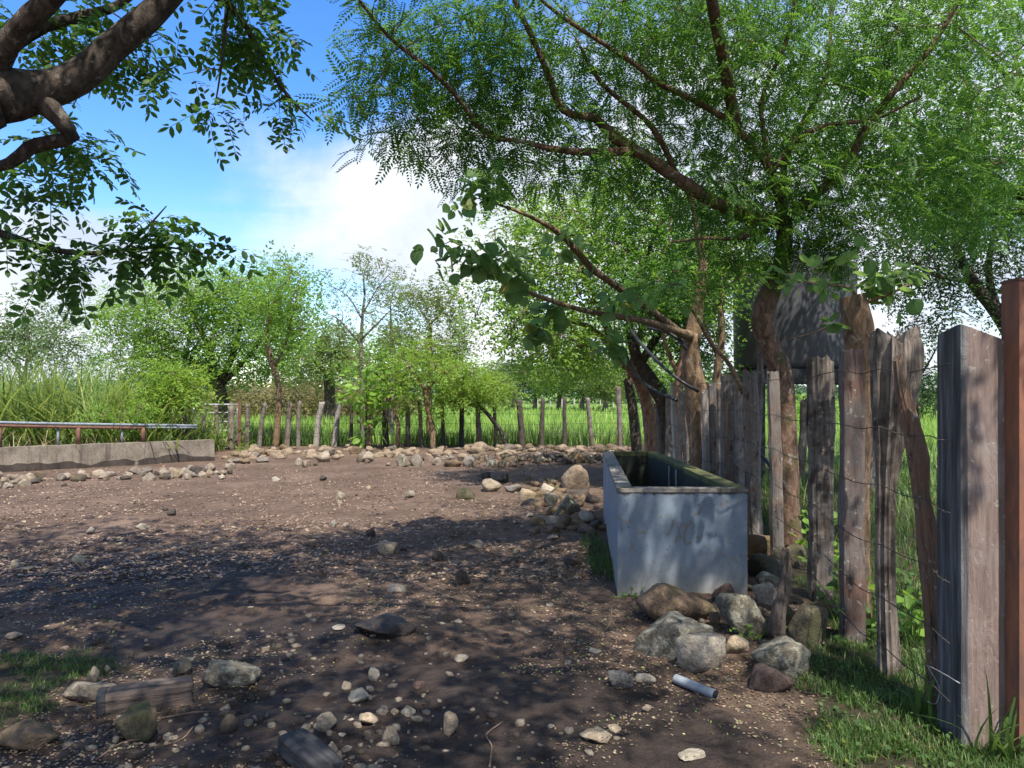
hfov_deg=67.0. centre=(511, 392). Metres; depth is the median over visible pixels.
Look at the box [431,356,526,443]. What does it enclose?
bent tree
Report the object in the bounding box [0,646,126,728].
grass
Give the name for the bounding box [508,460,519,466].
stone
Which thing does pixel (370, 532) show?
stone
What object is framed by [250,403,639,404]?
fence wire
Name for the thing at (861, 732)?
grass
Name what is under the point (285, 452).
stone rubble
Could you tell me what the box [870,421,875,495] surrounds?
fence post
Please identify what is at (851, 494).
fence post
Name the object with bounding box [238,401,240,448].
gate post
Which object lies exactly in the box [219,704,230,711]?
stone
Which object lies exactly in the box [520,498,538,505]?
boulder
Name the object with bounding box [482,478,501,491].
boulder
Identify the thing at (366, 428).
fence post
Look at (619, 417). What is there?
fence post
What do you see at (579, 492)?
boulder
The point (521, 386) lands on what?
back tree
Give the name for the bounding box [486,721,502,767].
dry stalk
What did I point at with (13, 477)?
stone
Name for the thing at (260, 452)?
stone
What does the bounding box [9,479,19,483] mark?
stone
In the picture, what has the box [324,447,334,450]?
stone
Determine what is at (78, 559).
stone
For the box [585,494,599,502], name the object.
stone
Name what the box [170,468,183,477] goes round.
stone
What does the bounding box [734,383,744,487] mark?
fence post
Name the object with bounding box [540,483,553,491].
stone
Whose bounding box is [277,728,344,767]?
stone
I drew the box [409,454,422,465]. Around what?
boulder
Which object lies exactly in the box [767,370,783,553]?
fence post
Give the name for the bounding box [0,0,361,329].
shade tree
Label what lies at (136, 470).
stone
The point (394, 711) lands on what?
stone
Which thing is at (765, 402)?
pasture bush
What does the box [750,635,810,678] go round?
boulder
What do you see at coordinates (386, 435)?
fence post
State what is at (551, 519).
boulder
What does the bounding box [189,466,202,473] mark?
stone
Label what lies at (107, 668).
stone
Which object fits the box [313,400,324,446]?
fence post
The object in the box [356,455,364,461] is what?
stone
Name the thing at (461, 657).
stone
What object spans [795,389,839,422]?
pasture bush
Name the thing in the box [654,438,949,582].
barbed wire
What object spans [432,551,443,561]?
stone
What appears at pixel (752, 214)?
crooked tree
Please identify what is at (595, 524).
stone
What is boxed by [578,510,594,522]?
stone
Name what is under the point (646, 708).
stone
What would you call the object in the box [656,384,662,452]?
fence post
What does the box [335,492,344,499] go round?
stone
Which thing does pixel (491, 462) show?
boulder
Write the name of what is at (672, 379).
back tree
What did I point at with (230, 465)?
stone
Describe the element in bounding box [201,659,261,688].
boulder
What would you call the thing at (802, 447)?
fence post
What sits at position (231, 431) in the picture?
fence post
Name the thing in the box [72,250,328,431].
spreading tree
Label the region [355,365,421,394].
back tree
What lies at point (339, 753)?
stone
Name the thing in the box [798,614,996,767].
ground weeds
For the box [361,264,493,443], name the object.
forked tree
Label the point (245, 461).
stone
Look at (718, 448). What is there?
fence post
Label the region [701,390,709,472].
fence post
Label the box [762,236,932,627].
pollard trunk
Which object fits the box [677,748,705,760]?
stone
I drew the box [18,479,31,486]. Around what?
stone
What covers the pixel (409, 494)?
stone
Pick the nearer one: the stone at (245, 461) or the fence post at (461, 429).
the stone at (245, 461)
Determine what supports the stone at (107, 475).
on the ground at (196, 615)
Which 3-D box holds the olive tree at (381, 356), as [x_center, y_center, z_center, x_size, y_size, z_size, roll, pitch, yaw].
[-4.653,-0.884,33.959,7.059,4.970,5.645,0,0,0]
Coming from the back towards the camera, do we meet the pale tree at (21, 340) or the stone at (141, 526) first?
the pale tree at (21, 340)
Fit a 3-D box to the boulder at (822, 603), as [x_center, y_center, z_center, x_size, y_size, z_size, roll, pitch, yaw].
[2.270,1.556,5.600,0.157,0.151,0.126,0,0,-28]
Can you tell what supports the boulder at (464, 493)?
on the ground at (196, 615)
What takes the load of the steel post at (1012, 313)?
on the ground at (196, 615)
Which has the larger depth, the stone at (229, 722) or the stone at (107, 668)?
the stone at (107, 668)
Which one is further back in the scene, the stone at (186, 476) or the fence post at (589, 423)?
the fence post at (589, 423)
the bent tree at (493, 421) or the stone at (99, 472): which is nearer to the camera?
the stone at (99, 472)
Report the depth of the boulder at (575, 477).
12.49 m
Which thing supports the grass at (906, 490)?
on the ground at (196, 615)
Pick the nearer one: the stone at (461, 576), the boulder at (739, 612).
the boulder at (739, 612)
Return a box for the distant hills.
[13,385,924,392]
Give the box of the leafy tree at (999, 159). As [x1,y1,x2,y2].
[755,0,1023,256]
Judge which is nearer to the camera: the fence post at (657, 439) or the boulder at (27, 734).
the boulder at (27, 734)
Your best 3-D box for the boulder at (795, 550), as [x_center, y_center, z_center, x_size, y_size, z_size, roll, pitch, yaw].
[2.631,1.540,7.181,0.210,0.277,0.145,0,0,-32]
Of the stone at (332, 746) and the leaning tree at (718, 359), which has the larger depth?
the leaning tree at (718, 359)
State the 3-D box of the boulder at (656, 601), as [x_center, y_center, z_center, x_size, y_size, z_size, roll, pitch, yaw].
[1.169,1.534,5.566,0.552,0.356,0.429,0,0,0]
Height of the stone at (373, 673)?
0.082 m
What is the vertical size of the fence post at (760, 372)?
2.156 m
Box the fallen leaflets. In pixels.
[104,593,831,767]
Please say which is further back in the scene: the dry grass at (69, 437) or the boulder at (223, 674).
the dry grass at (69, 437)
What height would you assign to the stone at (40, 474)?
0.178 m
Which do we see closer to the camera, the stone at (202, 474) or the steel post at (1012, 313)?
the steel post at (1012, 313)
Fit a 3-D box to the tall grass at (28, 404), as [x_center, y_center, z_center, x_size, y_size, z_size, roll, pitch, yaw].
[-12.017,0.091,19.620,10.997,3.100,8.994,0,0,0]
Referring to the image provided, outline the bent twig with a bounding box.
[605,603,620,630]
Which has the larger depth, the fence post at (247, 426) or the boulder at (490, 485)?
the fence post at (247, 426)
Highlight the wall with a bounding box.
[0,439,214,471]
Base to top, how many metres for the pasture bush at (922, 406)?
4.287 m
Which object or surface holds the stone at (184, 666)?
on the ground at (196, 615)
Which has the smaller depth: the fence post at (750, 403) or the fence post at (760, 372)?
the fence post at (750, 403)
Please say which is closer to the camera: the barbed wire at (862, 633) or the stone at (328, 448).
the barbed wire at (862, 633)
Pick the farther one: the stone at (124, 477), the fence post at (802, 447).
the stone at (124, 477)
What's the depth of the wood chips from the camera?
7.86 m
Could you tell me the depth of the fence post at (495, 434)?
21.55 m
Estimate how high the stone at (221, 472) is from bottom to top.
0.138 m
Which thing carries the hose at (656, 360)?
hanging from the leaning tree at (644, 370)
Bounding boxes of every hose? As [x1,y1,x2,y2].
[626,356,677,401]
[629,329,699,392]
[647,326,687,349]
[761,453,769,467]
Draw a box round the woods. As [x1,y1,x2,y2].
[0,355,937,403]
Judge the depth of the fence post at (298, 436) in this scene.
21.55 m
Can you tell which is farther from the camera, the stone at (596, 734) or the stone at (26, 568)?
the stone at (26, 568)
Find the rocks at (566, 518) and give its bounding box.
[522,476,606,534]
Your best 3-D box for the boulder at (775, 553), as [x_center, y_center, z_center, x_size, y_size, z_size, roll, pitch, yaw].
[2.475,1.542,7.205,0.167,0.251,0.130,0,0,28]
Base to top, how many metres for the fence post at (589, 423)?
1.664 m
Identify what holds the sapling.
on the ground at (196, 615)
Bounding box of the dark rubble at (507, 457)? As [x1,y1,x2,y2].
[468,442,630,465]
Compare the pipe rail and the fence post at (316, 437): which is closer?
the pipe rail
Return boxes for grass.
[0,338,257,451]
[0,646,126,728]
[2,416,207,446]
[181,403,936,445]
[219,419,641,446]
[579,528,613,579]
[642,433,936,675]
[788,571,1023,767]
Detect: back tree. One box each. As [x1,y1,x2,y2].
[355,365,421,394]
[474,358,526,410]
[483,353,550,409]
[500,350,565,408]
[525,359,586,409]
[550,359,603,410]
[568,356,635,410]
[610,363,673,399]
[651,353,707,394]
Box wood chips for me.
[0,461,603,582]
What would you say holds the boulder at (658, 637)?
on the ground at (196, 615)
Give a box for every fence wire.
[241,413,626,414]
[242,423,622,424]
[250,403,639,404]
[256,433,624,434]
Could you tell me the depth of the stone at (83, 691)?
4.06 m
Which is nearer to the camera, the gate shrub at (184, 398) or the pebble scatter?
the pebble scatter
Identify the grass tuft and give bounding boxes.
[877,650,941,724]
[921,674,1022,763]
[962,709,1023,764]
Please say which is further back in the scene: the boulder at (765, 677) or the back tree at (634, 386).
the back tree at (634, 386)
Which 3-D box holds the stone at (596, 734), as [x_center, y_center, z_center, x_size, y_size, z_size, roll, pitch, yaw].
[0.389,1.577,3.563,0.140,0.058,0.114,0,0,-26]
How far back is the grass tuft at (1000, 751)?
3.36 m
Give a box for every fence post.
[200,407,206,438]
[214,405,218,449]
[228,405,234,449]
[244,403,249,446]
[257,402,266,446]
[284,401,291,446]
[296,400,301,446]
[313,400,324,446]
[331,403,341,446]
[349,402,352,444]
[365,407,371,446]
[382,406,388,446]
[405,407,409,446]
[417,399,423,446]
[441,400,444,445]
[459,399,463,446]
[475,402,481,441]
[493,400,497,446]
[515,399,524,446]
[539,397,544,445]
[562,397,566,445]
[586,397,594,445]
[616,386,622,446]
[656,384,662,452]
[665,394,672,457]
[670,383,678,459]
[678,389,685,462]
[684,407,688,463]
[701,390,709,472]
[707,381,716,475]
[716,386,720,476]
[720,374,734,482]
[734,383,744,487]
[742,369,762,534]
[756,351,763,487]
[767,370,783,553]
[798,398,806,487]
[806,355,835,601]
[837,349,866,642]
[869,326,924,677]
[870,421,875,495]
[893,354,936,711]
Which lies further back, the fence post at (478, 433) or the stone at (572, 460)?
the fence post at (478, 433)
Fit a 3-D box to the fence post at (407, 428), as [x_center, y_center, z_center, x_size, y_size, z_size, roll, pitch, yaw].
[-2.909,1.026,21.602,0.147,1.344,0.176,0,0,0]
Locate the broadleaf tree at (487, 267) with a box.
[410,161,742,469]
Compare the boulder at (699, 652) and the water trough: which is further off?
the water trough
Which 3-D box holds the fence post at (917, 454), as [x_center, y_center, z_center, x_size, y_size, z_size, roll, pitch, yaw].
[2.081,0.738,3.957,0.277,1.885,0.104,0,0,0]
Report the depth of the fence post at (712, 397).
9.95 m
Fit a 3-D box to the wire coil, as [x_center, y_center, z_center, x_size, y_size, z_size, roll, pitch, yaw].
[1.983,1.374,3.577,0.062,0.230,0.355,0,0,14]
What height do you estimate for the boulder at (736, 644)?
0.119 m
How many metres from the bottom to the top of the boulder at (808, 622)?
0.346 m
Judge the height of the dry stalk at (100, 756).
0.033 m
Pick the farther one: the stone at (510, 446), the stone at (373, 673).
the stone at (510, 446)
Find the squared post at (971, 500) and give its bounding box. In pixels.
[936,324,1004,749]
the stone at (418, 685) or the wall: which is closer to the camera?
the stone at (418, 685)
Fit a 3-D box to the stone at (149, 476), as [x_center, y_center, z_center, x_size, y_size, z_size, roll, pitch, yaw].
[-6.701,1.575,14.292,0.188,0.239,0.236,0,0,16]
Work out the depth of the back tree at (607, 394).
65.32 m
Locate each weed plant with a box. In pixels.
[611,587,643,597]
[729,624,787,639]
[790,510,872,565]
[802,547,921,611]
[816,580,876,639]
[827,577,924,643]
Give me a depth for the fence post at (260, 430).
21.55 m
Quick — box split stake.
[766,548,792,635]
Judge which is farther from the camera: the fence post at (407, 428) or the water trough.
the fence post at (407, 428)
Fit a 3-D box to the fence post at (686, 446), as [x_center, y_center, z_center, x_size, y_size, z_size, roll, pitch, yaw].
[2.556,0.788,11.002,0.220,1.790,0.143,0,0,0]
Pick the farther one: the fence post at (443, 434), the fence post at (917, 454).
the fence post at (443, 434)
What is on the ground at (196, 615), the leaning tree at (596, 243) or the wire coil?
the leaning tree at (596, 243)
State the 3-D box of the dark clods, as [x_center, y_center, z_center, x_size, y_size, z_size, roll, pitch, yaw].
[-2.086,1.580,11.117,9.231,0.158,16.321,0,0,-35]
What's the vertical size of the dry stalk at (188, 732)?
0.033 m
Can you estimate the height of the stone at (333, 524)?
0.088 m
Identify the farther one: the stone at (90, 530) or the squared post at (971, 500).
the stone at (90, 530)
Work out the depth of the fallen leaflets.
4.42 m
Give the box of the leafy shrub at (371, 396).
[332,349,439,447]
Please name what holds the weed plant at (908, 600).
on the ground at (196, 615)
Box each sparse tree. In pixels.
[287,244,420,441]
[355,268,424,436]
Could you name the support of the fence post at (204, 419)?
on the ground at (196, 615)
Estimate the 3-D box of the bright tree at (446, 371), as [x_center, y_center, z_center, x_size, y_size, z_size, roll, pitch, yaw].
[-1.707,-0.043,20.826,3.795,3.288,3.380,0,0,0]
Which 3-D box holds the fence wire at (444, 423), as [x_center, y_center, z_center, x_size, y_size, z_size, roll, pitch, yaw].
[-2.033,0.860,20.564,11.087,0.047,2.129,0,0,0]
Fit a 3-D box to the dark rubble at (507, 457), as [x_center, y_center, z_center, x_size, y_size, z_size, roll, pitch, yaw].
[1.111,1.522,19.330,4.508,0.360,4.350,0,0,0]
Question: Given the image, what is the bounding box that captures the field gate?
[193,404,237,448]
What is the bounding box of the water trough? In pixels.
[603,451,747,596]
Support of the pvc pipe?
on the ground at (196, 615)
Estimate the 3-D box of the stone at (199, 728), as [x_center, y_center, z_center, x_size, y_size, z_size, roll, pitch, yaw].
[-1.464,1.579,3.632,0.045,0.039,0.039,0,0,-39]
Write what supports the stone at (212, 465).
on the ground at (196, 615)
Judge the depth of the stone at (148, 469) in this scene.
15.35 m
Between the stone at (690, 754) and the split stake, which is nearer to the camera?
the stone at (690, 754)
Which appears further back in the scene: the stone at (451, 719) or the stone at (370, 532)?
the stone at (370, 532)
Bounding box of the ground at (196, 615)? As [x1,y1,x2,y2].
[0,393,1023,767]
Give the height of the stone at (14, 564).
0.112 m
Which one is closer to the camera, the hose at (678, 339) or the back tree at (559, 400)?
the hose at (678, 339)
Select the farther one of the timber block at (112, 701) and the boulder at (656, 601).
the boulder at (656, 601)
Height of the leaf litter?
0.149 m
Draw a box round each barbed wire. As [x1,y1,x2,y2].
[654,403,949,440]
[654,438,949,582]
[657,421,949,512]
[664,363,949,385]
[747,499,949,643]
[747,523,949,701]
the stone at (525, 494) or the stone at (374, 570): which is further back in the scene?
the stone at (525, 494)
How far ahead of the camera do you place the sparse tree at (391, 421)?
25.94 m
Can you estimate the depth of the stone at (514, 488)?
12.57 m
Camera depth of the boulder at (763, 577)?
6.25 m
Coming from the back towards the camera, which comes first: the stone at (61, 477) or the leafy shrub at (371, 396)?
the leafy shrub at (371, 396)
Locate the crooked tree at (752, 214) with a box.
[294,0,1023,547]
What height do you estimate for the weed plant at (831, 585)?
0.276 m
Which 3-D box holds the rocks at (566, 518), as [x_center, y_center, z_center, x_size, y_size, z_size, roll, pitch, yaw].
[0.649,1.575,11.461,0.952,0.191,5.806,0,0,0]
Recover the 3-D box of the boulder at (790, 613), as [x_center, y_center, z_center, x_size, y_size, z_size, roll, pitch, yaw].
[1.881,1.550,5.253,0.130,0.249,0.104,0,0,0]
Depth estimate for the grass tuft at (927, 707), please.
3.81 m
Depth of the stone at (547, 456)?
17.98 m
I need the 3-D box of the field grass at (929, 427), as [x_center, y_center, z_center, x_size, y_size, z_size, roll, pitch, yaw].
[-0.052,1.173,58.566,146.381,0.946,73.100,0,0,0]
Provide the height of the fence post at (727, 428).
1.912 m
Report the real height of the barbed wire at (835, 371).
0.065 m
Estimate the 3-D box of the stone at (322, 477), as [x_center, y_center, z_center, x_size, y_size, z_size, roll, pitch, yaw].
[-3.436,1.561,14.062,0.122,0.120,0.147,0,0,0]
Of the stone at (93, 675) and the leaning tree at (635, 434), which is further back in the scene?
the leaning tree at (635, 434)
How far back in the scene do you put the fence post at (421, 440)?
21.54 m
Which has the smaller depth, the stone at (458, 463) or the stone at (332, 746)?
the stone at (332, 746)
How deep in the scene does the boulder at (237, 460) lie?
17.58 m
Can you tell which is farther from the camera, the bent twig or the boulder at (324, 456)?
the boulder at (324, 456)
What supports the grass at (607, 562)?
on the ground at (196, 615)
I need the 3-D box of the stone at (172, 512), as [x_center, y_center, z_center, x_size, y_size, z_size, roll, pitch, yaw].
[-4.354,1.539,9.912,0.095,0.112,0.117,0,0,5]
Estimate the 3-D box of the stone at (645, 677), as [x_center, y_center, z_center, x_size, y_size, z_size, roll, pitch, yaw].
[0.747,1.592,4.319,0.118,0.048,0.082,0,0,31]
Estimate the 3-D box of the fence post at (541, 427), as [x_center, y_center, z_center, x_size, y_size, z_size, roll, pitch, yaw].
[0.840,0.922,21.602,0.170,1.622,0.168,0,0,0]
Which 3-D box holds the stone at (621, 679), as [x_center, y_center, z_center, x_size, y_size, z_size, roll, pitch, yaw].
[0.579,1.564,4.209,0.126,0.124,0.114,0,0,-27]
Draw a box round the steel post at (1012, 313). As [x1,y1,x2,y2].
[1000,277,1023,753]
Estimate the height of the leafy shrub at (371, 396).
2.761 m
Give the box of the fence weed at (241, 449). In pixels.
[202,428,256,450]
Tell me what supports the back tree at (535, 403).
on the ground at (196, 615)
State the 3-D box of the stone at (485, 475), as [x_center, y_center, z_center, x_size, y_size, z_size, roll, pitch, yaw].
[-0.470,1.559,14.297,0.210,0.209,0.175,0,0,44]
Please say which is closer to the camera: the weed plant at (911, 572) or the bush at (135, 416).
the weed plant at (911, 572)
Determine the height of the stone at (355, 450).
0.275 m
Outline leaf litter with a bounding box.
[0,472,831,767]
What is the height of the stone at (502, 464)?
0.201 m
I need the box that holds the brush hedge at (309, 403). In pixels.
[90,370,424,419]
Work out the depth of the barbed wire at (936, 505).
4.84 m
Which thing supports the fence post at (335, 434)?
on the ground at (196, 615)
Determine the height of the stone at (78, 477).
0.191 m
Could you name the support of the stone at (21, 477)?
on the ground at (196, 615)
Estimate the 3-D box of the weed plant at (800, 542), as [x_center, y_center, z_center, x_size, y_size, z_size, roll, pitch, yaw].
[2.933,1.358,7.248,0.838,0.512,1.064,0,0,-38]
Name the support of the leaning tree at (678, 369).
on the ground at (196, 615)
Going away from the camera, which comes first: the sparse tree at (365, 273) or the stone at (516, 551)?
the stone at (516, 551)
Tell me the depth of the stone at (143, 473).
14.98 m
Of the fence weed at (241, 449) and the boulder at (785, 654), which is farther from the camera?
the fence weed at (241, 449)
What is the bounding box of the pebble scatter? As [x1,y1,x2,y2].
[0,470,800,767]
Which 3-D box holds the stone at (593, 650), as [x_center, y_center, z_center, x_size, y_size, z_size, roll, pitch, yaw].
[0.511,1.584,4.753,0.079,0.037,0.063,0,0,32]
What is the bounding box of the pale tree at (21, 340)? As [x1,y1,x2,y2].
[0,283,116,389]
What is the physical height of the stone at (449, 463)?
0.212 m
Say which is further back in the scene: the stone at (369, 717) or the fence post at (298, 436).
the fence post at (298, 436)
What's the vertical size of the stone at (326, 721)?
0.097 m
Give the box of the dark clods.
[0,471,797,767]
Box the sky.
[0,0,1023,388]
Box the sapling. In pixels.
[881,306,943,423]
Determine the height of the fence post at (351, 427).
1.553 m
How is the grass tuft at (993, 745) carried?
on the ground at (196, 615)
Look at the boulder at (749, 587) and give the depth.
6.17 m
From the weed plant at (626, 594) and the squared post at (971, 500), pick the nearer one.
the squared post at (971, 500)
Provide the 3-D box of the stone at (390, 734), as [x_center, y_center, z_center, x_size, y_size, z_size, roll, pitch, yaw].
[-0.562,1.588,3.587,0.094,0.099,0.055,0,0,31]
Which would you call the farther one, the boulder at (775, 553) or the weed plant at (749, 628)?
the boulder at (775, 553)
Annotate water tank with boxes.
[728,248,857,484]
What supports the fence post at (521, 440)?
on the ground at (196, 615)
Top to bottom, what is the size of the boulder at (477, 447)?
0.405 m
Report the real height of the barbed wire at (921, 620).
0.060 m
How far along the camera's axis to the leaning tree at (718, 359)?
10.84 m
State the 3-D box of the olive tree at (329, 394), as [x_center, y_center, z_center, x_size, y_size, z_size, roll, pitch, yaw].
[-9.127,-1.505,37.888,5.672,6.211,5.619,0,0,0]
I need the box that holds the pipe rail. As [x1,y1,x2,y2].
[0,421,196,446]
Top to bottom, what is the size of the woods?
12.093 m
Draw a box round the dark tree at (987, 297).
[818,155,1023,349]
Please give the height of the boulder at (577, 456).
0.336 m
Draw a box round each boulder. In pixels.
[0,719,61,749]
[115,700,157,742]
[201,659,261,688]
[232,458,241,462]
[255,457,268,462]
[316,450,329,461]
[354,613,416,637]
[362,451,373,461]
[396,453,408,466]
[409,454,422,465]
[455,487,474,499]
[462,455,475,466]
[470,442,487,453]
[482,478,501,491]
[486,457,496,466]
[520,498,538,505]
[540,515,559,523]
[554,494,580,514]
[560,465,589,488]
[565,489,589,495]
[568,451,584,462]
[632,611,713,660]
[635,583,714,620]
[675,633,725,672]
[709,607,719,626]
[711,583,733,600]
[714,593,771,637]
[726,635,749,653]
[747,534,769,556]
[747,553,780,577]
[747,583,752,590]
[748,662,795,692]
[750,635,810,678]
[752,582,776,604]
[755,571,778,587]
[770,546,784,561]
[785,543,806,568]
[786,605,794,631]
[787,603,828,647]
[815,598,837,615]
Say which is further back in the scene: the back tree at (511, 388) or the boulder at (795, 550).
the back tree at (511, 388)
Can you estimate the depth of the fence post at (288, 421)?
21.55 m
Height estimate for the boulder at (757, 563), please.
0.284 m
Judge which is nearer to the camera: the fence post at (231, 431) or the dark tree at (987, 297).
the dark tree at (987, 297)
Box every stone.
[0,477,7,482]
[5,632,23,639]
[8,474,22,479]
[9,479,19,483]
[10,560,20,569]
[15,566,32,570]
[17,475,27,480]
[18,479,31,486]
[26,473,35,479]
[34,471,46,478]
[55,473,66,480]
[63,681,116,701]
[71,474,87,481]
[71,555,84,562]
[86,527,94,533]
[86,666,99,682]
[92,469,104,474]
[98,473,110,478]
[104,665,109,672]
[120,475,131,479]
[128,466,142,474]
[135,523,147,529]
[140,470,146,475]
[141,472,156,480]
[142,466,152,472]
[158,472,167,478]
[164,474,170,479]
[166,509,175,515]
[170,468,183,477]
[173,658,192,675]
[181,467,192,476]
[181,473,190,479]
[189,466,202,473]
[194,724,204,733]
[198,471,206,477]
[203,465,211,471]
[207,463,215,470]
[218,470,226,474]
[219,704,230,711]
[220,714,238,732]
[224,463,235,468]
[240,458,249,463]
[254,450,265,454]
[272,476,280,480]
[279,444,288,449]
[295,458,302,465]
[302,460,310,467]
[316,712,336,731]
[319,475,326,480]
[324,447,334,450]
[328,741,337,751]
[331,521,336,527]
[332,624,344,629]
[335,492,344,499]
[335,750,342,758]
[341,681,350,689]
[342,522,349,527]
[348,687,368,702]
[349,446,360,453]
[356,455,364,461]
[358,712,377,723]
[365,528,375,537]
[368,666,379,680]
[370,568,378,572]
[377,541,397,554]
[382,725,399,745]
[384,451,392,456]
[386,445,396,450]
[387,583,405,592]
[390,708,399,715]
[400,705,415,716]
[404,490,414,497]
[413,681,424,690]
[431,450,441,455]
[432,457,441,464]
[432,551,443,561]
[443,711,458,736]
[444,459,454,466]
[454,459,461,466]
[454,654,468,661]
[455,569,469,585]
[468,539,484,548]
[480,472,490,478]
[497,474,509,482]
[499,460,505,467]
[502,444,514,449]
[504,484,521,492]
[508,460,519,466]
[513,548,519,554]
[520,488,536,499]
[537,456,546,462]
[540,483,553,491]
[544,454,553,460]
[544,491,557,506]
[546,534,557,538]
[562,457,569,464]
[563,556,581,566]
[569,457,576,463]
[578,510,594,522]
[579,726,611,742]
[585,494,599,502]
[589,647,601,653]
[590,519,602,529]
[607,670,633,688]
[608,724,621,733]
[635,673,655,682]
[641,704,651,711]
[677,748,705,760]
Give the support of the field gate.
on the ground at (196, 615)
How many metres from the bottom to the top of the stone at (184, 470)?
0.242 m
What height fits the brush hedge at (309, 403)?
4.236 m
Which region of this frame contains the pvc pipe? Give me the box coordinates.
[673,674,718,699]
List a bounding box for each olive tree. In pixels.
[279,301,375,421]
[327,316,482,422]
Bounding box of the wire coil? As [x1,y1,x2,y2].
[926,665,959,703]
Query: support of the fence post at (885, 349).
on the ground at (196, 615)
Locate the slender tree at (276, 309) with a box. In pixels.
[214,239,338,446]
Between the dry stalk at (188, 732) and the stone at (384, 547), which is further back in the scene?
the stone at (384, 547)
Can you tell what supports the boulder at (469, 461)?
on the ground at (196, 615)
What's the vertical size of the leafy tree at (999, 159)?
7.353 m
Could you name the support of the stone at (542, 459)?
on the ground at (196, 615)
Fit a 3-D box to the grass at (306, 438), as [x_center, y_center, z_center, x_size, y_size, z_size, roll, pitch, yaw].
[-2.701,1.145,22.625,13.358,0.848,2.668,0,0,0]
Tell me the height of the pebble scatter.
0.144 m
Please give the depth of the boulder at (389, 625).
4.88 m
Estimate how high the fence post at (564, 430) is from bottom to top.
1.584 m
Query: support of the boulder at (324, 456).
on the ground at (196, 615)
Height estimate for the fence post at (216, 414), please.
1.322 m
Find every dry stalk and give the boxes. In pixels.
[95,739,140,760]
[159,711,210,719]
[164,726,193,745]
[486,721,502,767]
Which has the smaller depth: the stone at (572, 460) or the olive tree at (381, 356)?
the stone at (572, 460)
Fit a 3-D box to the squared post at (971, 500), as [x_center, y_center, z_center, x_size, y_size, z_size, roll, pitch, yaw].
[2.211,0.693,3.622,0.356,2.013,0.253,0,0,0]
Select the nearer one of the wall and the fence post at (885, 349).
the fence post at (885, 349)
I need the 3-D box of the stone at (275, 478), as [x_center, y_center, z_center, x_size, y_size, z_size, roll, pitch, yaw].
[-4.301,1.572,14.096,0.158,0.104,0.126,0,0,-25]
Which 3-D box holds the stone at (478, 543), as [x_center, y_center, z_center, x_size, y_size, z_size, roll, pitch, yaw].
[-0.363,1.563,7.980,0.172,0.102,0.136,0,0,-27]
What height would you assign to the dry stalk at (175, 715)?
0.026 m
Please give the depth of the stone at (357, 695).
3.99 m
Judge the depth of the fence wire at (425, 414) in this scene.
21.48 m
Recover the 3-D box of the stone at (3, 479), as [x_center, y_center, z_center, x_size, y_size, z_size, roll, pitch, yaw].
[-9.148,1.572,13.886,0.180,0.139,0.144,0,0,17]
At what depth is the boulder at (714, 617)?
5.32 m
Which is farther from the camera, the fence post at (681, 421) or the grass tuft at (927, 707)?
the fence post at (681, 421)
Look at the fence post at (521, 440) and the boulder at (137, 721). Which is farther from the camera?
the fence post at (521, 440)
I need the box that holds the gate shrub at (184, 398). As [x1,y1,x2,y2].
[117,352,228,439]
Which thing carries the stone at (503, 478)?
on the ground at (196, 615)
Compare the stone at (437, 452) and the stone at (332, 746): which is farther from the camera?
the stone at (437, 452)
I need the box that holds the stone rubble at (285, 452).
[219,444,626,459]
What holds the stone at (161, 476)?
on the ground at (196, 615)
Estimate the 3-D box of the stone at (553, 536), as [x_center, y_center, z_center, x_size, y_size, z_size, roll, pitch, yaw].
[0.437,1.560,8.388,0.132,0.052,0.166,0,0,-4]
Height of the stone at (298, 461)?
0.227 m
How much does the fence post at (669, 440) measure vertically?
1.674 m
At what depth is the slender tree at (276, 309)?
21.45 m
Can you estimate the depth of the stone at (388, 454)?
19.03 m
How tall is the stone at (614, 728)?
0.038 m
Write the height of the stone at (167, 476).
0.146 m
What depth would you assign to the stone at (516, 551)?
7.69 m
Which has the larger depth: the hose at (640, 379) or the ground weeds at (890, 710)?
the hose at (640, 379)
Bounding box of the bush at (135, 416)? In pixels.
[70,392,165,441]
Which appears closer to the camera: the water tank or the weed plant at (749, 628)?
the weed plant at (749, 628)
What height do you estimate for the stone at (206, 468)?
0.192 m
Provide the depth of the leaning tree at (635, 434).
16.95 m
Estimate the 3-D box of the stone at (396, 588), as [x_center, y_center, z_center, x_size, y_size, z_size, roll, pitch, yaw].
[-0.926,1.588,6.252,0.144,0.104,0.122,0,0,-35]
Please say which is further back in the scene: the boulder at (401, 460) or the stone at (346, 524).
the boulder at (401, 460)
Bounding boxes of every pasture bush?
[765,389,767,421]
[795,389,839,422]
[918,369,937,419]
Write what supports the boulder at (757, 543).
on the ground at (196, 615)
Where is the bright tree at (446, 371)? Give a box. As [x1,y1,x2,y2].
[372,330,518,448]
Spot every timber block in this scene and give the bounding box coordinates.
[96,676,193,719]
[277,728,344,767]
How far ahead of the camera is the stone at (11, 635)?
5.02 m
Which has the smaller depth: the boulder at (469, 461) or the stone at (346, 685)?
the stone at (346, 685)
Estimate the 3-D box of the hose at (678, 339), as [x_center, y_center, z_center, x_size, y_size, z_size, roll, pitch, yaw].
[1.998,-0.714,10.025,0.556,0.337,0.099,0,0,34]
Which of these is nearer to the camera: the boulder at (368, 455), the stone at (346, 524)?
the stone at (346, 524)
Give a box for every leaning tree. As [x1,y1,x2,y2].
[434,123,759,450]
[492,287,680,450]
[582,143,771,453]
[610,225,759,460]
[651,223,772,387]

